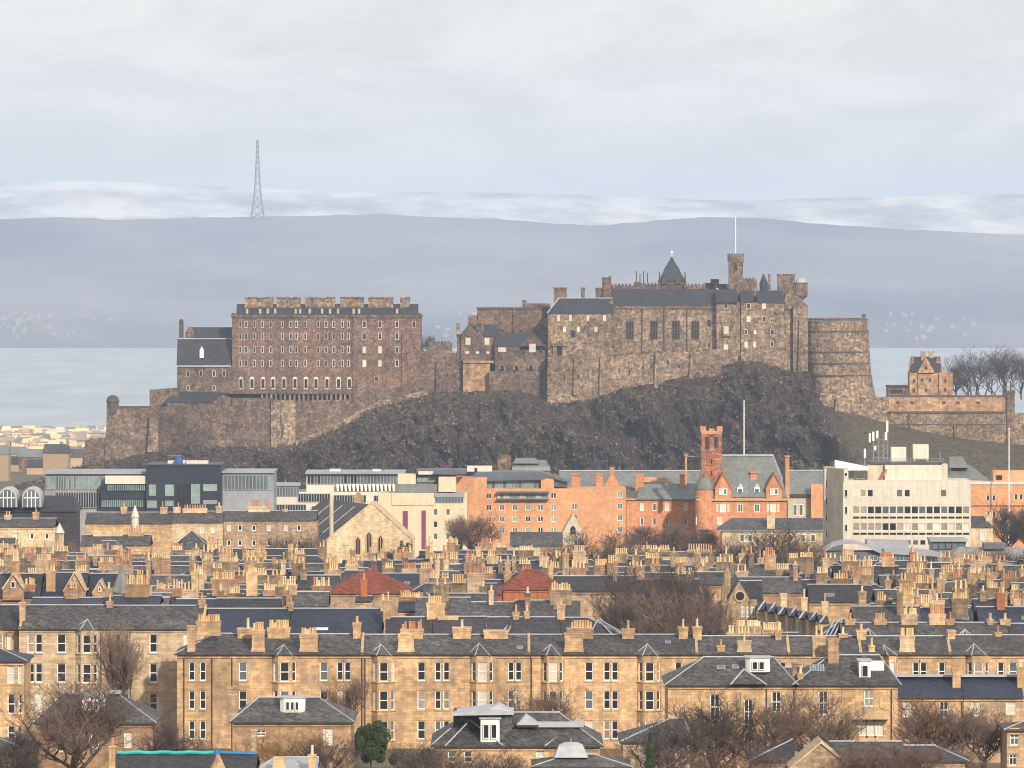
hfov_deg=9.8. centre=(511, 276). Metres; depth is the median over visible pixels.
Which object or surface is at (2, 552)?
tenement house
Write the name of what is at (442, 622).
tenement house
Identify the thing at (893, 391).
window
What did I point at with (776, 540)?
bare tree
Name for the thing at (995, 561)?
tenement house
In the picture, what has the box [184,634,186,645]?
window
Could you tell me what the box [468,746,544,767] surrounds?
bare shrub
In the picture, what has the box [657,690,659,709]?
window
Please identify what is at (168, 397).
castle range
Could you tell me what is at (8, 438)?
distant building
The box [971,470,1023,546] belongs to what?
brick building
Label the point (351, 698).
bare tree
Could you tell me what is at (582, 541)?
bare tree
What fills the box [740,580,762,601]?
church nave
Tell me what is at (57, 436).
distant building
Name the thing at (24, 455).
old town house
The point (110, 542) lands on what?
tenement house
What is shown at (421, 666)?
window
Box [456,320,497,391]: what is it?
tower house
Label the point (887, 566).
tenement house
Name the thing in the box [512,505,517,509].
window
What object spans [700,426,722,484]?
brick tower
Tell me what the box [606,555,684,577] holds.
tenement house
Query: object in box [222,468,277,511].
office building
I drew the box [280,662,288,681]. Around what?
window
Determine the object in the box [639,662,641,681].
window
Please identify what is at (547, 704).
bare tree
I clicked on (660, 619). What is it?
bare tree
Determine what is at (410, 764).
bare shrub
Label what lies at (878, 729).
window
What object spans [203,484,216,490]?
window
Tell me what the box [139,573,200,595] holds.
tenement house
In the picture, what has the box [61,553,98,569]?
tenement house
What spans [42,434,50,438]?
distant building
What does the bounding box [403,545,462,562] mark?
tenement house
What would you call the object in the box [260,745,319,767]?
outhouse
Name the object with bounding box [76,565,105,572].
tenement house
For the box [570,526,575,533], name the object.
arched window
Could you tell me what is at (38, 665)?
window
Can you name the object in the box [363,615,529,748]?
tenement house
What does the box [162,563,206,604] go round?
tenement house
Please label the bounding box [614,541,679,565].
tenement house
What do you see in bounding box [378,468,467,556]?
hotel
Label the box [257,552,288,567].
tenement house
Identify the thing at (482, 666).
window
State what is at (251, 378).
arched window
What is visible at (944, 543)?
entrance block
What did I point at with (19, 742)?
bare tree
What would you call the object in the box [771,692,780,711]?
window
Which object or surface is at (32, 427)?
distant building
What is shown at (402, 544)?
evergreen bush
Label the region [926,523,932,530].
window
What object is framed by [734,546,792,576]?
tenement house
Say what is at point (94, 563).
tenement house
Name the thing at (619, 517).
window
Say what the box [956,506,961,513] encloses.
window
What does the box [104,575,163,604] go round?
house
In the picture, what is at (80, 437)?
distant building
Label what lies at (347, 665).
window
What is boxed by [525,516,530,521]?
window
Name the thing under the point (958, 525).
window
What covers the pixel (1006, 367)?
bare tree
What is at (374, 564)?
tenement house
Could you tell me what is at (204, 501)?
window
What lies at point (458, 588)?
tenement house
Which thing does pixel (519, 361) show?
castle range
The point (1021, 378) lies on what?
bare tree
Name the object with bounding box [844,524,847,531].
window
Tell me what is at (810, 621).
tenement house
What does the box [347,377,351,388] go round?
arched window
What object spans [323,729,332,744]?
window
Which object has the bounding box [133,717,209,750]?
bare tree
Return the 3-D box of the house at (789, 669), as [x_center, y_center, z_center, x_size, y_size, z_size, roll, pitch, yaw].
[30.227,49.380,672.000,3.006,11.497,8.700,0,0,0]
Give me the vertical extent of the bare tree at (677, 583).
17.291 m
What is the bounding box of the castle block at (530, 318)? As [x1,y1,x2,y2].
[468,300,550,399]
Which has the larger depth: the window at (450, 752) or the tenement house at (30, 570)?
the tenement house at (30, 570)
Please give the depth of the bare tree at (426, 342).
2519.68 m
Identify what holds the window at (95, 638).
in the tenement house at (53, 641)
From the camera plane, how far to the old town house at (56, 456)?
2657.58 m
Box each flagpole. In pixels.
[735,217,735,253]
[743,401,744,453]
[1008,428,1009,542]
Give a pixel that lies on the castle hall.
(581, 326)
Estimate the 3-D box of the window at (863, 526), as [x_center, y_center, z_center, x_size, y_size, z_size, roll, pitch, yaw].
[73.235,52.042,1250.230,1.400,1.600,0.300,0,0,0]
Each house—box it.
[0,441,11,480]
[0,508,58,552]
[0,537,17,548]
[0,541,48,558]
[0,547,4,562]
[0,554,43,603]
[0,557,61,572]
[0,604,18,651]
[0,648,33,738]
[0,737,38,767]
[3,545,56,572]
[7,553,34,572]
[10,443,26,455]
[11,456,18,472]
[18,449,42,473]
[18,585,113,739]
[21,539,78,568]
[26,459,42,473]
[28,567,44,572]
[30,580,104,603]
[35,542,86,555]
[35,554,95,572]
[41,564,89,596]
[42,439,70,476]
[61,543,117,560]
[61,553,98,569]
[70,449,83,467]
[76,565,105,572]
[80,525,152,557]
[85,501,172,552]
[87,565,128,596]
[90,549,143,567]
[91,544,123,554]
[96,552,161,580]
[101,540,129,554]
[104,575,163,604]
[109,570,175,591]
[109,592,208,739]
[113,552,133,574]
[131,548,144,560]
[133,548,189,574]
[133,579,170,604]
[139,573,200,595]
[144,543,200,568]
[146,543,185,557]
[150,558,228,584]
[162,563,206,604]
[170,544,200,560]
[172,502,223,547]
[173,613,231,747]
[175,581,215,607]
[176,530,206,557]
[180,553,245,574]
[180,561,219,591]
[192,539,241,562]
[199,548,242,570]
[202,544,234,562]
[202,573,272,595]
[206,537,317,558]
[207,565,289,607]
[207,596,293,632]
[215,580,283,607]
[217,546,253,569]
[223,500,318,547]
[224,568,267,588]
[230,618,319,747]
[235,567,296,583]
[242,543,293,562]
[243,551,297,572]
[254,545,281,558]
[254,552,287,578]
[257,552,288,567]
[280,576,331,607]
[286,540,326,562]
[288,555,323,578]
[290,594,385,633]
[293,548,341,570]
[297,561,341,590]
[318,616,364,733]
[323,545,388,574]
[327,555,362,580]
[331,570,412,633]
[342,543,408,572]
[355,572,373,607]
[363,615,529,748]
[383,561,419,596]
[385,592,432,633]
[394,551,459,572]
[398,590,419,615]
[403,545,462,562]
[407,541,438,558]
[413,553,451,596]
[415,577,470,615]
[416,549,476,569]
[419,536,456,554]
[423,566,496,600]
[426,574,487,600]
[426,594,485,633]
[434,552,495,581]
[453,535,511,561]
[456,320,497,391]
[459,538,518,554]
[463,562,511,600]
[471,550,516,578]
[471,579,513,628]
[485,550,548,569]
[487,604,559,633]
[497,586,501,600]
[501,569,558,600]
[503,555,530,578]
[504,598,621,633]
[512,545,543,559]
[514,581,579,616]
[520,560,553,578]
[530,618,702,747]
[531,753,631,767]
[540,548,569,571]
[541,559,606,577]
[552,545,594,571]
[554,557,635,622]
[574,555,626,574]
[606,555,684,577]
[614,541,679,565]
[628,555,644,558]
[631,544,720,564]
[634,560,699,609]
[644,547,693,571]
[683,553,734,633]
[687,546,729,566]
[697,621,789,666]
[702,546,721,570]
[730,561,802,609]
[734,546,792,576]
[734,620,798,634]
[745,738,794,767]
[756,600,765,628]
[757,542,810,569]
[765,602,775,626]
[775,593,786,631]
[784,667,791,672]
[785,606,796,631]
[786,736,902,767]
[788,623,866,667]
[795,589,807,634]
[798,550,829,578]
[801,561,829,594]
[805,568,877,624]
[805,611,816,634]
[815,593,828,634]
[818,618,845,634]
[821,549,854,577]
[831,551,899,582]
[837,605,917,634]
[838,552,919,567]
[844,558,882,588]
[848,586,921,621]
[861,628,955,673]
[870,587,931,606]
[871,572,944,602]
[877,562,934,588]
[889,574,969,606]
[890,561,963,591]
[895,667,962,753]
[899,553,938,577]
[902,744,968,767]
[909,546,955,567]
[914,605,1010,634]
[920,589,971,621]
[935,561,1004,587]
[936,551,1017,563]
[938,569,1006,604]
[939,547,1002,578]
[949,625,1023,719]
[951,588,1013,621]
[956,554,1016,567]
[961,661,1023,762]
[966,567,1018,597]
[971,512,993,546]
[971,577,1021,612]
[973,584,1023,622]
[997,720,1023,767]
[998,565,1023,578]
[1007,623,1023,633]
[1009,571,1023,591]
[1017,550,1023,564]
[1018,563,1023,575]
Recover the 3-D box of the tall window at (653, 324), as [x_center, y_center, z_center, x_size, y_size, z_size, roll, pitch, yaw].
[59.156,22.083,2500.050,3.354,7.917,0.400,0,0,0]
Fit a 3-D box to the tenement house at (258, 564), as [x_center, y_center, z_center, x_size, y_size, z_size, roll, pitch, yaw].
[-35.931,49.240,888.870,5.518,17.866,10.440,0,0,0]
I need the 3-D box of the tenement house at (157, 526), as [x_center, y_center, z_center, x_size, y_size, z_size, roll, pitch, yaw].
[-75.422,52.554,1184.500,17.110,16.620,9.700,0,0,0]
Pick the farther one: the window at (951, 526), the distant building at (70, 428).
the distant building at (70, 428)
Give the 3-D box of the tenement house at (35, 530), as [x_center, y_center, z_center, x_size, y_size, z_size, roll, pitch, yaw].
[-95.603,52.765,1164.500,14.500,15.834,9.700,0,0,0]
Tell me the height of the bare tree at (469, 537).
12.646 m
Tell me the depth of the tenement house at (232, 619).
752.26 m
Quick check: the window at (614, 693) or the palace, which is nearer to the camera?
the window at (614, 693)
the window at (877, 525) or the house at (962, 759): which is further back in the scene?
the window at (877, 525)
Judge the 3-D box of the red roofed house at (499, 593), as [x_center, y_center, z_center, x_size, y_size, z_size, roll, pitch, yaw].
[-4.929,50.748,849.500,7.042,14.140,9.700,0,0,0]
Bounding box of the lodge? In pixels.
[716,511,822,561]
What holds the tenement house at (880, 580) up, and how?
on the ground
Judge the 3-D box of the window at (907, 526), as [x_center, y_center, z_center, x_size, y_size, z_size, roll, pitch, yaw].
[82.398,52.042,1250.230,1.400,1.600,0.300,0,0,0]
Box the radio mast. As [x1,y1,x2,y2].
[250,137,264,218]
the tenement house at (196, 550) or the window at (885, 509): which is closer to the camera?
the tenement house at (196, 550)
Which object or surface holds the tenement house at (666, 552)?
on the ground
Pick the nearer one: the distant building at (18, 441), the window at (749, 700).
the window at (749, 700)
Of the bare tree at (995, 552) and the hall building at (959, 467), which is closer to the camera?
the bare tree at (995, 552)
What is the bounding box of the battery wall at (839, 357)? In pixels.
[808,314,875,397]
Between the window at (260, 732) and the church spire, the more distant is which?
the church spire
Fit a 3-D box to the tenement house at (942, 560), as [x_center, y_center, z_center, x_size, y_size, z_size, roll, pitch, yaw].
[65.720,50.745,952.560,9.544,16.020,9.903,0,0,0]
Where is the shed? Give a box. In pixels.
[108,737,259,767]
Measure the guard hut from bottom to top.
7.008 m
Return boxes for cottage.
[510,532,562,559]
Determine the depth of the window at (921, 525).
1250.21 m
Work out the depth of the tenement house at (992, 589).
831.94 m
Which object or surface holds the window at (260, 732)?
in the villa at (305, 713)
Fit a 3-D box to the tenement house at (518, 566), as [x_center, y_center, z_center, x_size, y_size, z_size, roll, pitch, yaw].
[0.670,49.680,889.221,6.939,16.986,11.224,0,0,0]
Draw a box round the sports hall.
[822,539,947,561]
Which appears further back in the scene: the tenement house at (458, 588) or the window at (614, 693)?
the tenement house at (458, 588)
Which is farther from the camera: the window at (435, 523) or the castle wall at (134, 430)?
the castle wall at (134, 430)
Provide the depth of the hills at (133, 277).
15027.22 m
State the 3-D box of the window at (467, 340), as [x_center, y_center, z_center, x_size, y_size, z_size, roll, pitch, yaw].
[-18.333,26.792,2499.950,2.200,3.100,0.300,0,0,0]
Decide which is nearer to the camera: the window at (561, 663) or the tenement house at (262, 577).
the window at (561, 663)
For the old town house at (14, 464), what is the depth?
3095.20 m
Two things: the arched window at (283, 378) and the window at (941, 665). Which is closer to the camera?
the window at (941, 665)
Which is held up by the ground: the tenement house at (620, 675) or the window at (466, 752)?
the tenement house at (620, 675)
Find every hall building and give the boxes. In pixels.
[497,454,550,472]
[947,457,989,480]
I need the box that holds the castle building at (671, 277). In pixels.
[611,251,727,288]
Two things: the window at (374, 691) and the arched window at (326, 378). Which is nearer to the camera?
the window at (374, 691)
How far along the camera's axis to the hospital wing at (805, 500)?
1545.00 m
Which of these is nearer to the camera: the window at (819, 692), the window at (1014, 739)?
the window at (1014, 739)
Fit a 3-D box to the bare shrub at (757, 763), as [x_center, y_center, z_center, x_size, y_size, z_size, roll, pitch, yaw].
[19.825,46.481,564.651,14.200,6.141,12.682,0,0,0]
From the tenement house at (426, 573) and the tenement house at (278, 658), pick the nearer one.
the tenement house at (278, 658)
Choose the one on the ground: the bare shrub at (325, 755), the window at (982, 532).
the bare shrub at (325, 755)
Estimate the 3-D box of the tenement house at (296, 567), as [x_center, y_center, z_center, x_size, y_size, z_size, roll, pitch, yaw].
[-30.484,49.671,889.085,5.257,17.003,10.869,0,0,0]
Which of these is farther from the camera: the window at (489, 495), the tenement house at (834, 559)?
the window at (489, 495)
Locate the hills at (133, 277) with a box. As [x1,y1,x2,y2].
[0,214,1023,347]
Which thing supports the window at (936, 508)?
in the office building at (915, 505)
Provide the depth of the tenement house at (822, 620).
784.33 m
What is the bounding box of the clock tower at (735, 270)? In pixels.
[727,254,743,301]
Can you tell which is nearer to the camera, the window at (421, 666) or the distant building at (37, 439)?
the window at (421, 666)
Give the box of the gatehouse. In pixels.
[908,351,952,394]
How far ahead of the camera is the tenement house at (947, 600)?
805.31 m
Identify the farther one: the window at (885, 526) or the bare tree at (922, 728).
the window at (885, 526)
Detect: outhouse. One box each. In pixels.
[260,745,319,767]
[617,717,691,767]
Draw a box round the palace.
[715,273,807,371]
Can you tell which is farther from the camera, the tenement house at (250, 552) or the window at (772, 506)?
the window at (772, 506)
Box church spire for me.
[131,506,138,531]
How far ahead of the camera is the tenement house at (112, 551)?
990.57 m
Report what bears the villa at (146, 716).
on the ground
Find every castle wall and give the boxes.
[82,404,237,464]
[232,377,429,447]
[421,341,462,392]
[819,390,1023,444]
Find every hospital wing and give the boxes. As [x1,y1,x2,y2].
[559,467,700,550]
[784,470,822,517]
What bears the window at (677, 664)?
in the tenement house at (620, 675)
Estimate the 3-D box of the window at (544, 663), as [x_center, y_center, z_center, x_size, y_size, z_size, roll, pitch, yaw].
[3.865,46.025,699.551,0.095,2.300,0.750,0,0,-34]
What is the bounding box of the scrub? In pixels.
[15,359,1023,490]
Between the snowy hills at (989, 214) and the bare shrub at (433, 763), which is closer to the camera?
the bare shrub at (433, 763)
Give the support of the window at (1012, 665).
in the tenement house at (997, 652)
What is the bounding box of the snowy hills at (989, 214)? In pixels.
[0,180,1023,234]
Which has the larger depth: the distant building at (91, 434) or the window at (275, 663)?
the distant building at (91, 434)
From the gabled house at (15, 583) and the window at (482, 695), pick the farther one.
the gabled house at (15, 583)
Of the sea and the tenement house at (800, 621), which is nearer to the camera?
the tenement house at (800, 621)
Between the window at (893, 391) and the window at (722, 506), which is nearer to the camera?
the window at (722, 506)
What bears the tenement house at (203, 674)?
on the ground
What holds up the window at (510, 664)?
in the tenement house at (424, 684)
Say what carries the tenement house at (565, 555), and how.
on the ground
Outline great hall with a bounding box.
[609,289,715,355]
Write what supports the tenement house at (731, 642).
on the ground
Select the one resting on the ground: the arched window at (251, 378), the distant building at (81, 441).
the distant building at (81, 441)
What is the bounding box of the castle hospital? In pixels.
[176,319,231,392]
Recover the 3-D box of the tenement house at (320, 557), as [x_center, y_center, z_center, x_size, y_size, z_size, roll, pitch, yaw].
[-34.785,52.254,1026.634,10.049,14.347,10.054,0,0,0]
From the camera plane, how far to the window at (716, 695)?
640.26 m
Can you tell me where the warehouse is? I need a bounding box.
[950,542,1023,560]
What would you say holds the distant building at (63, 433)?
on the ground
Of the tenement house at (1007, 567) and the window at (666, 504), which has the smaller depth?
the tenement house at (1007, 567)
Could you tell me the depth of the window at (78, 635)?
714.78 m
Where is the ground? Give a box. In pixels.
[0,473,999,767]
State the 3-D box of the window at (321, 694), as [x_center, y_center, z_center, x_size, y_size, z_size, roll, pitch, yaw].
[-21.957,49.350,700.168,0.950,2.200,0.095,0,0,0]
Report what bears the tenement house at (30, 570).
on the ground
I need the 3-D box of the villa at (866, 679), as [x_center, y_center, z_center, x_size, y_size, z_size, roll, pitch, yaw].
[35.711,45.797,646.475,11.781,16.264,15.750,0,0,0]
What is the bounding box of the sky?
[0,0,1023,200]
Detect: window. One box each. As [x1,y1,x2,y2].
[0,634,2,648]
[7,636,10,649]
[7,665,14,682]
[8,694,14,713]
[8,726,14,738]
[18,665,21,682]
[19,694,21,713]
[28,634,33,652]
[31,663,33,682]
[31,694,33,710]
[36,634,41,652]
[36,663,41,682]
[36,694,41,711]
[57,634,65,652]
[57,663,65,682]
[77,634,79,652]
[77,663,79,682]
[83,635,90,652]
[83,664,90,682]
[94,634,96,652]
[94,664,96,682]
[124,732,131,747]
[147,501,156,507]
[149,485,155,495]
[150,634,156,652]
[150,663,156,682]
[150,694,156,708]
[165,485,173,495]
[165,501,173,505]
[177,484,189,503]
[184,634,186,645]
[189,662,194,680]
[189,691,194,708]
[189,721,194,738]
[191,484,199,503]
[200,662,205,680]
[200,691,205,708]
[200,721,205,738]
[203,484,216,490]
[203,500,216,503]
[239,377,242,388]
[239,662,246,680]
[239,691,246,708]
[250,377,253,388]
[257,730,265,735]
[261,377,264,388]
[271,377,274,388]
[274,662,276,681]
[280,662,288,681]
[280,691,288,694]
[282,377,285,388]
[292,662,295,681]
[293,377,296,388]
[304,377,307,388]
[314,377,317,388]
[320,662,327,680]
[320,691,327,700]
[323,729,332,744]
[325,377,328,388]
[336,377,340,388]
[337,662,342,680]
[344,662,350,680]
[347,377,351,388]
[355,536,360,554]
[366,531,371,552]
[374,662,375,681]
[374,691,375,709]
[377,534,383,551]
[379,662,387,681]
[379,691,387,709]
[381,721,387,738]
[391,662,393,681]
[391,691,393,709]
[391,721,393,739]
[417,662,425,680]
[417,691,425,708]
[417,721,425,738]
[433,509,437,514]
[433,521,437,527]
[433,533,437,539]
[435,662,440,680]
[435,691,440,708]
[435,721,440,731]
[443,662,449,680]
[443,691,449,708]
[443,721,449,726]
[448,751,455,762]
[464,751,471,762]
[465,338,470,344]
[472,662,474,681]
[472,690,474,705]
[478,662,486,681]
[478,691,486,705]
[484,338,489,344]
[487,493,491,498]
[490,662,492,681]
[490,690,492,703]
[498,347,505,351]
[499,505,504,509]
[499,516,504,521]
[508,662,513,680]
[508,691,513,706]
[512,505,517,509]
[512,516,517,521]
[515,662,521,680]
[515,691,521,708]
[525,505,530,509]
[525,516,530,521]
[529,344,535,351]
[536,751,543,758]
[538,516,542,521]
[543,662,545,681]
[549,662,556,681]
[549,691,556,709]
[551,516,555,521]
[560,662,562,681]
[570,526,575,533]
[585,662,592,680]
[585,691,592,708]
[585,721,592,728]
[604,662,609,680]
[604,691,609,708]
[604,721,609,738]
[612,662,617,680]
[612,691,617,708]
[612,721,617,738]
[617,492,622,496]
[617,503,622,508]
[617,515,622,520]
[626,321,633,339]
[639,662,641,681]
[639,690,641,709]
[640,503,643,510]
[645,662,653,681]
[645,691,653,709]
[650,321,657,339]
[657,662,659,681]
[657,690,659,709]
[665,503,668,510]
[672,321,679,339]
[675,662,681,668]
[691,321,699,339]
[710,694,719,718]
[717,517,721,524]
[720,504,725,511]
[734,590,745,601]
[737,504,742,511]
[739,534,744,541]
[744,699,752,720]
[746,607,748,616]
[751,607,753,617]
[754,504,759,511]
[770,504,775,511]
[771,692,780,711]
[793,504,796,515]
[799,504,802,515]
[810,534,815,541]
[818,691,827,714]
[844,489,847,496]
[844,506,847,513]
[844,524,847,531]
[853,506,858,513]
[853,523,858,530]
[859,722,865,735]
[860,490,865,496]
[860,506,866,513]
[860,523,866,530]
[864,690,873,706]
[867,490,872,496]
[867,722,874,735]
[868,506,873,513]
[868,523,873,530]
[875,506,880,513]
[875,523,880,530]
[875,722,882,735]
[882,506,888,513]
[882,523,888,530]
[890,506,895,513]
[890,523,895,530]
[890,662,894,673]
[891,389,902,393]
[897,490,901,496]
[897,506,902,513]
[897,523,902,530]
[903,701,911,716]
[904,490,909,496]
[904,506,910,513]
[904,523,910,530]
[912,506,917,513]
[912,523,917,530]
[912,662,918,673]
[919,506,924,513]
[919,523,924,530]
[920,540,925,544]
[920,662,926,673]
[926,506,932,513]
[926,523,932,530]
[934,506,939,513]
[934,523,939,530]
[938,662,944,673]
[939,702,947,717]
[940,490,945,496]
[941,506,946,513]
[941,523,946,530]
[948,506,954,513]
[948,523,954,530]
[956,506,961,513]
[956,523,961,530]
[963,506,968,513]
[963,523,968,530]
[968,662,970,673]
[970,701,979,715]
[974,662,982,673]
[980,530,985,539]
[986,662,988,673]
[996,475,1001,479]
[997,662,1003,673]
[1006,701,1015,713]
[1009,662,1016,673]
[1009,754,1016,765]
[1010,735,1018,744]
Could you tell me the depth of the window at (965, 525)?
1250.21 m
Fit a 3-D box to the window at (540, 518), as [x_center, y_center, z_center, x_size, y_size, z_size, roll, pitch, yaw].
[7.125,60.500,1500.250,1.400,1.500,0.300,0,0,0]
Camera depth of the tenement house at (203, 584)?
831.50 m
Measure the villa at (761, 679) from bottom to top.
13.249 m
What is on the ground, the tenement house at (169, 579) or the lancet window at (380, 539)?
the tenement house at (169, 579)
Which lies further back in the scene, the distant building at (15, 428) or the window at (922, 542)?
the distant building at (15, 428)
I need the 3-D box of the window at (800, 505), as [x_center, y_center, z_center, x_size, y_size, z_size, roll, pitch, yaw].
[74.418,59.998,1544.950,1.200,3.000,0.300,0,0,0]
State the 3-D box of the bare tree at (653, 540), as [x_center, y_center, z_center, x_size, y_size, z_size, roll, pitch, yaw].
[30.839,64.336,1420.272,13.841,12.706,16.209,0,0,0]
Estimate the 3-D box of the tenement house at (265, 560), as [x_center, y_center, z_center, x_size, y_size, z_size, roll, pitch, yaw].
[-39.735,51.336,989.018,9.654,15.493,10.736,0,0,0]
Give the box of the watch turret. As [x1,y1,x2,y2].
[106,395,119,413]
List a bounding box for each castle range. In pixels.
[150,388,257,406]
[489,331,546,397]
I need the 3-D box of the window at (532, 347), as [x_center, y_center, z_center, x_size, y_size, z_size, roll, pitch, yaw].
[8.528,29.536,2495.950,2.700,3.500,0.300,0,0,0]
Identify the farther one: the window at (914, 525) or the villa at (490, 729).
the window at (914, 525)
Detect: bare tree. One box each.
[0,724,55,767]
[1,666,166,767]
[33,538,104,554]
[84,614,148,697]
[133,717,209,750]
[253,533,298,547]
[285,529,325,547]
[319,673,375,712]
[422,335,437,351]
[442,514,467,549]
[444,508,512,549]
[494,679,592,720]
[536,538,587,564]
[543,522,647,559]
[573,560,698,633]
[587,538,653,562]
[594,588,651,633]
[604,580,744,634]
[607,710,729,767]
[618,522,667,548]
[625,552,732,627]
[632,568,717,608]
[647,591,727,634]
[651,520,707,550]
[658,686,780,767]
[678,569,738,634]
[686,526,720,548]
[700,700,824,766]
[704,535,762,563]
[705,522,840,567]
[743,686,878,751]
[776,534,829,569]
[854,741,957,767]
[871,691,999,752]
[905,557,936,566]
[939,705,1018,767]
[940,346,1007,394]
[949,364,970,394]
[950,545,1022,560]
[967,343,1023,394]
[978,498,1023,546]
[991,549,1022,563]
[999,350,1023,399]
[1005,509,1023,543]
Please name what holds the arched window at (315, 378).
in the castle barracks
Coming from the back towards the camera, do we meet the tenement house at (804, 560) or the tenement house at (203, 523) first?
the tenement house at (203, 523)
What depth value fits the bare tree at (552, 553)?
1040.31 m
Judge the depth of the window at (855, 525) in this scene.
1250.21 m
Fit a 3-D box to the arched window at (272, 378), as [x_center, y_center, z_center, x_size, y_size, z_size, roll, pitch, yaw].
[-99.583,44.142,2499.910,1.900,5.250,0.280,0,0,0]
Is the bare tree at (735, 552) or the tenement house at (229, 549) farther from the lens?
the bare tree at (735, 552)
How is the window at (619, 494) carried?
in the hotel at (533, 501)
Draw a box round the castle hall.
[547,276,613,356]
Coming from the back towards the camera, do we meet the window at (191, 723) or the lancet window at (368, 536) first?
the lancet window at (368, 536)
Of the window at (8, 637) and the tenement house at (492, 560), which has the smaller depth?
the window at (8, 637)
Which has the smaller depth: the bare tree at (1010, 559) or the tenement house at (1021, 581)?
the tenement house at (1021, 581)
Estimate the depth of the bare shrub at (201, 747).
577.95 m
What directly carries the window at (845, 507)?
in the office building at (915, 505)
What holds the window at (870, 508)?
in the office building at (915, 505)
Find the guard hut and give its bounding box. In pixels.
[886,385,908,396]
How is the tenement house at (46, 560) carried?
on the ground
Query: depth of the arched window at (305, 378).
2499.72 m
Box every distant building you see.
[0,440,14,446]
[2,430,11,436]
[2,437,15,446]
[11,426,22,431]
[15,437,28,446]
[19,443,31,448]
[21,428,30,433]
[22,426,35,428]
[28,441,37,444]
[29,445,43,448]
[32,438,46,441]
[34,428,42,433]
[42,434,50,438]
[48,441,59,443]
[49,440,72,443]
[50,434,61,438]
[55,427,65,431]
[57,432,69,435]
[65,427,75,430]
[69,441,78,446]
[75,432,86,437]
[75,435,85,439]
[75,440,84,443]
[87,433,105,438]
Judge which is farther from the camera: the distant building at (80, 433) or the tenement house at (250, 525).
the distant building at (80, 433)
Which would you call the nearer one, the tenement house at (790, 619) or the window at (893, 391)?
the tenement house at (790, 619)
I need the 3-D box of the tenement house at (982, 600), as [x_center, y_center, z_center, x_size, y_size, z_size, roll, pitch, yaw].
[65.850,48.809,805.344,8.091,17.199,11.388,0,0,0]
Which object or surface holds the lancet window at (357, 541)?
in the gable church at (358, 524)
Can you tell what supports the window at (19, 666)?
in the house at (15, 672)
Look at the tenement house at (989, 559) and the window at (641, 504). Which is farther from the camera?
the window at (641, 504)
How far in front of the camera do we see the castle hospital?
2501.30 m
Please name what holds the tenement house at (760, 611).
on the ground
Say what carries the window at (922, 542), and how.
in the office building at (915, 505)
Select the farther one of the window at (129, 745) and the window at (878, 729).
the window at (878, 729)
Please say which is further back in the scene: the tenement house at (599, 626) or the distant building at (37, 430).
the distant building at (37, 430)
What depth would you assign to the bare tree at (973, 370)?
2538.86 m
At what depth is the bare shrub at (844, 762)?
567.19 m
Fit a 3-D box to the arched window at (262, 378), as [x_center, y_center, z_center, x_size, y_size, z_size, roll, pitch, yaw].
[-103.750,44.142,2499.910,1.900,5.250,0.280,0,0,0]
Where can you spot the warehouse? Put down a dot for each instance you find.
(986, 545)
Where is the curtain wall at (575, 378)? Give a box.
[547,348,721,405]
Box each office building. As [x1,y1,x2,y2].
[44,469,145,541]
[145,455,225,511]
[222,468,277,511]
[277,460,405,509]
[823,421,970,549]
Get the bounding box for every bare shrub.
[190,735,220,750]
[227,722,338,764]
[282,730,368,767]
[377,549,394,559]
[382,736,461,767]
[412,744,492,767]
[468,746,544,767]
[600,746,634,765]
[650,737,794,767]
[808,737,895,767]
[920,736,998,767]
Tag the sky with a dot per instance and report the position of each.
(738, 100)
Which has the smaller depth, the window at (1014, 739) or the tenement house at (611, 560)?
the window at (1014, 739)
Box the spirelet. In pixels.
[54,523,64,545]
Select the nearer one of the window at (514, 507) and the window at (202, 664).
the window at (202, 664)
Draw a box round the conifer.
[644,732,655,767]
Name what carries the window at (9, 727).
in the house at (15, 672)
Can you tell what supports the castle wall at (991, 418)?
on the castle rock
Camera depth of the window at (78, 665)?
714.78 m
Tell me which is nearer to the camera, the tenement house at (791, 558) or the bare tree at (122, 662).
the bare tree at (122, 662)
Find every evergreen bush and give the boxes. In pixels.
[354,719,395,767]
[396,540,412,550]
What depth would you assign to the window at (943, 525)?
1250.21 m
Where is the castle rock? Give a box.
[17,361,1023,490]
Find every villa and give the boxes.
[32,690,163,767]
[227,687,357,767]
[430,702,603,767]
[661,655,803,767]
[790,625,901,754]
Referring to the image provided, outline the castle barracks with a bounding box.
[228,297,422,400]
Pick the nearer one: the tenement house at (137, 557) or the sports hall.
the tenement house at (137, 557)
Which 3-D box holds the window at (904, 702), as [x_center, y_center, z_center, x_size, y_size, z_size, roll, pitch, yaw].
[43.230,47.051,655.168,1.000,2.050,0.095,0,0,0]
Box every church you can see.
[311,492,414,562]
[561,513,582,544]
[721,565,756,634]
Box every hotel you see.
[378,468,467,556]
[456,466,625,557]
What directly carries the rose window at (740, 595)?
in the gothic church at (746, 604)
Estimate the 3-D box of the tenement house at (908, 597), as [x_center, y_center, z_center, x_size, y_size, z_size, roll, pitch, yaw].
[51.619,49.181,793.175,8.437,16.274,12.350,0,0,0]
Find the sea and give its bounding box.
[0,348,1023,428]
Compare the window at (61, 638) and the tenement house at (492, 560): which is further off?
the tenement house at (492, 560)
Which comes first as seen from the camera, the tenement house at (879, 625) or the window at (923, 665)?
the window at (923, 665)
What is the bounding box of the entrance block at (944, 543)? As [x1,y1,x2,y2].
[927,537,967,550]
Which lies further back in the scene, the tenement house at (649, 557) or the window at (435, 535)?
the window at (435, 535)
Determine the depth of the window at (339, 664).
700.28 m
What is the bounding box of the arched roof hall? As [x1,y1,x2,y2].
[0,486,82,551]
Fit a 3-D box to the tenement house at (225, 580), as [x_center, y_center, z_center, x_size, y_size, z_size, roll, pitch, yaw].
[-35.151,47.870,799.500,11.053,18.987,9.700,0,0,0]
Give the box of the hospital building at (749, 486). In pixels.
[684,454,789,550]
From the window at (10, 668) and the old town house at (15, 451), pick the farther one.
the old town house at (15, 451)

